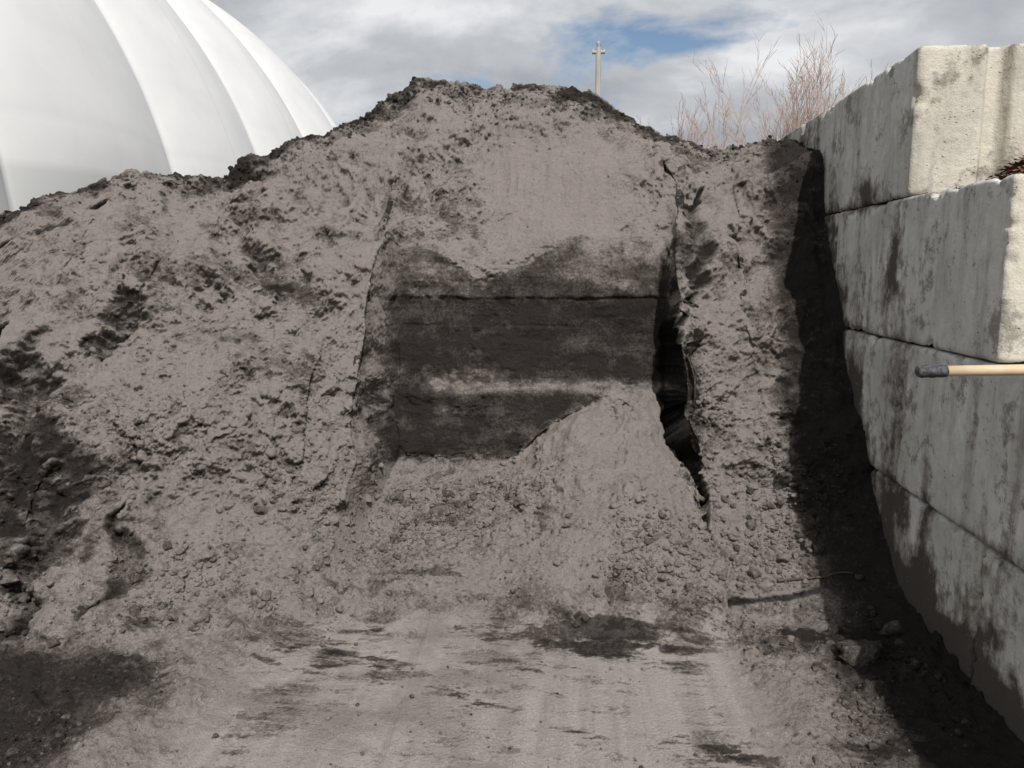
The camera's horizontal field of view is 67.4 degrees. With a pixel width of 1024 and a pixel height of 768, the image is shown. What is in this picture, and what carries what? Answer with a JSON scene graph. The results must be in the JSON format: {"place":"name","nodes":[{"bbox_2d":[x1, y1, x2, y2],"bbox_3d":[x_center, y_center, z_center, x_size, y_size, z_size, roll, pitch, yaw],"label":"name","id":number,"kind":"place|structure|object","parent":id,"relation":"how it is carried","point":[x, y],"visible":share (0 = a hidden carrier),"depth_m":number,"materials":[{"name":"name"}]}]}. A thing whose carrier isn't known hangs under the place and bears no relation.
{"place":"outdoors","nodes":[
{"label":"outdoors","id":0,"kind":"place"},
{"bbox_2d":[209,0,1023,148],"label":"sky","id":1,"kind":"structure","parent":0,"point":[350,54],"materials":[{"name":"blue"}]},
{"bbox_2d":[871,467,988,678],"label":"block","id":2,"kind":"structure","parent":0,"point":[937,557],"depth_m":2.89,"materials":[{"name":"concrete"}]},
{"bbox_2d":[843,329,932,480],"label":"block","id":3,"kind":"structure","parent":2,"relation":"on","point":[875,366],"depth_m":3.45,"materials":[{"name":"concrete"}]},
{"bbox_2d":[835,174,1023,362],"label":"block","id":4,"kind":"structure","parent":3,"relation":"on","point":[944,270],"depth_m":2.85,"materials":[{"name":"concrete"}]},
{"bbox_2d":[803,43,1023,214],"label":"block","id":5,"kind":"structure","parent":4,"relation":"on","point":[921,120],"depth_m":3.17,"materials":[{"name":"concrete"}]},
{"bbox_2d":[924,155,1023,193],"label":"leaf litter","id":6,"kind":"object","parent":4,"relation":"on","point":[1018,166],"visible":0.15,"depth_m":3.04,"materials":[{"name":"brown plant"}]},
{"bbox_2d":[971,547,1023,742],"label":"block","id":7,"kind":"structure","parent":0,"point":[997,680],"depth_m":2.42,"materials":[{"name":"concrete"}]},
{"bbox_2d":[896,344,1023,569],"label":"block","id":8,"kind":"structure","parent":7,"relation":"on","point":[960,462],"depth_m":2.64,"materials":[{"name":"concrete"}]},
{"bbox_2d":[915,364,1023,377],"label":"wooden pole","id":9,"kind":"object","parent":8,"relation":"on","point":[931,371],"visible":1,"depth_m":2.17,"materials":[{"name":"brown wood"}]},
{"label":"ground","id":10,"kind":"structure","parent":0,"visible":0},
{"bbox_2d":[0,0,336,213],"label":"air dome","id":11,"kind":"structure","parent":10,"relation":"on","point":[93,91],"depth_m":29.97,"materials":[{"name":"white fabric"}]},
{"bbox_2d":[0,77,1023,767],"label":"sand pile","id":12,"kind":"object","parent":10,"relation":"on","point":[542,313],"visible":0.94,"depth_m":3.80,"materials":[{"name":"grey sand"}]},
{"bbox_2d":[0,76,1005,767],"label":"sand clods","id":13,"kind":"object","parent":12,"relation":"on","point":[720,570],"visible":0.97,"depth_m":3.54,"materials":[{"name":"grey sand"}]},
{"bbox_2d":[777,571,852,581],"bbox_3d":[1.332,0.851,3.378,0.308,0.079,0.033,3,9,17],"label":"twig","id":14,"kind":"object","parent":12,"relation":"on","point":[794,579],"visible":1,"depth_m":3.37,"materials":[{"name":"brown wood"}]},
{"bbox_2d":[810,662,826,668],"bbox_3d":[1.128,1.044,2.838,0.053,0.028,0.040,-3,9,-22],"label":"stone","id":15,"kind":"object","parent":12,"relation":"on","point":[820,665],"visible":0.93,"depth_m":2.83,"materials":[{"name":"grey stone"}]},
{"bbox_2d":[835,638,881,667],"bbox_3d":[1.296,1.005,2.876,0.165,0.103,0.111,1,9,6],"label":"stone","id":16,"kind":"object","parent":12,"relation":"on","point":[859,653],"visible":0.96,"depth_m":2.84,"materials":[{"name":"grey stone"}]},
{"bbox_2d":[862,728,871,736],"bbox_3d":[1.123,1.107,2.441,0.039,0.029,0.026,4,9,25],"label":"stone","id":17,"kind":"object","parent":12,"relation":"on","point":[866,731],"visible":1,"depth_m":2.44,"materials":[{"name":"grey stone"}]},
{"bbox_2d":[879,620,906,635],"bbox_3d":[1.490,0.947,2.991,0.120,0.071,0.063,1,9,6],"label":"stone","id":18,"kind":"object","parent":12,"relation":"on","point":[895,627],"visible":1,"depth_m":2.97,"materials":[{"name":"grey stone"}]},
{"bbox_2d":[592,41,604,96],"bbox_3d":[3.192,-7.728,29.005,0.500,9.880,0.300,1,9,6],"label":"utility pole","id":19,"kind":"object","parent":10,"relation":"on","point":[598,51],"visible":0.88,"depth_m":28.32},
{"bbox_2d":[637,96,727,148],"bbox_3d":[3.648,-3.282,15.752,2.384,4.981,1.947,-7,11,-37],"label":"bare tree","id":20,"kind":"object","parent":10,"relation":"on","point":[681,132],"visible":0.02,"depth_m":15.39,"materials":[{"name":"brown plant"}]},
{"bbox_2d":[675,13,887,148],"bbox_3d":[4.660,-3.424,13.503,3.781,5.933,4.092,1,9,6],"label":"bare tree","id":21,"kind":"object","parent":10,"relation":"on","point":[791,126],"visible":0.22,"depth_m":13.14,"materials":[{"name":"brown plant"}]},
{"bbox_3d":[2.188,-0.248,5.718,0.630,0.596,1.699,1,9,6],"label":"block","id":22,"kind":"object","parent":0,"visible":0},
{"bbox_2d":[825,213,839,270],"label":"block","id":23,"kind":"structure","parent":22,"relation":"on","point":[832,221],"depth_m":4.13,"materials":[{"name":"concrete"}]},
{"bbox_3d":[2.298,-0.984,6.579,0.630,0.595,1.699,1,9,6],"label":"block","id":24,"kind":"object","parent":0,"visible":0},
{"bbox_2d":[780,124,805,142],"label":"block","id":25,"kind":"structure","parent":24,"relation":"on","point":[797,134],"depth_m":4.88,"materials":[{"name":"concrete"}]}
]}

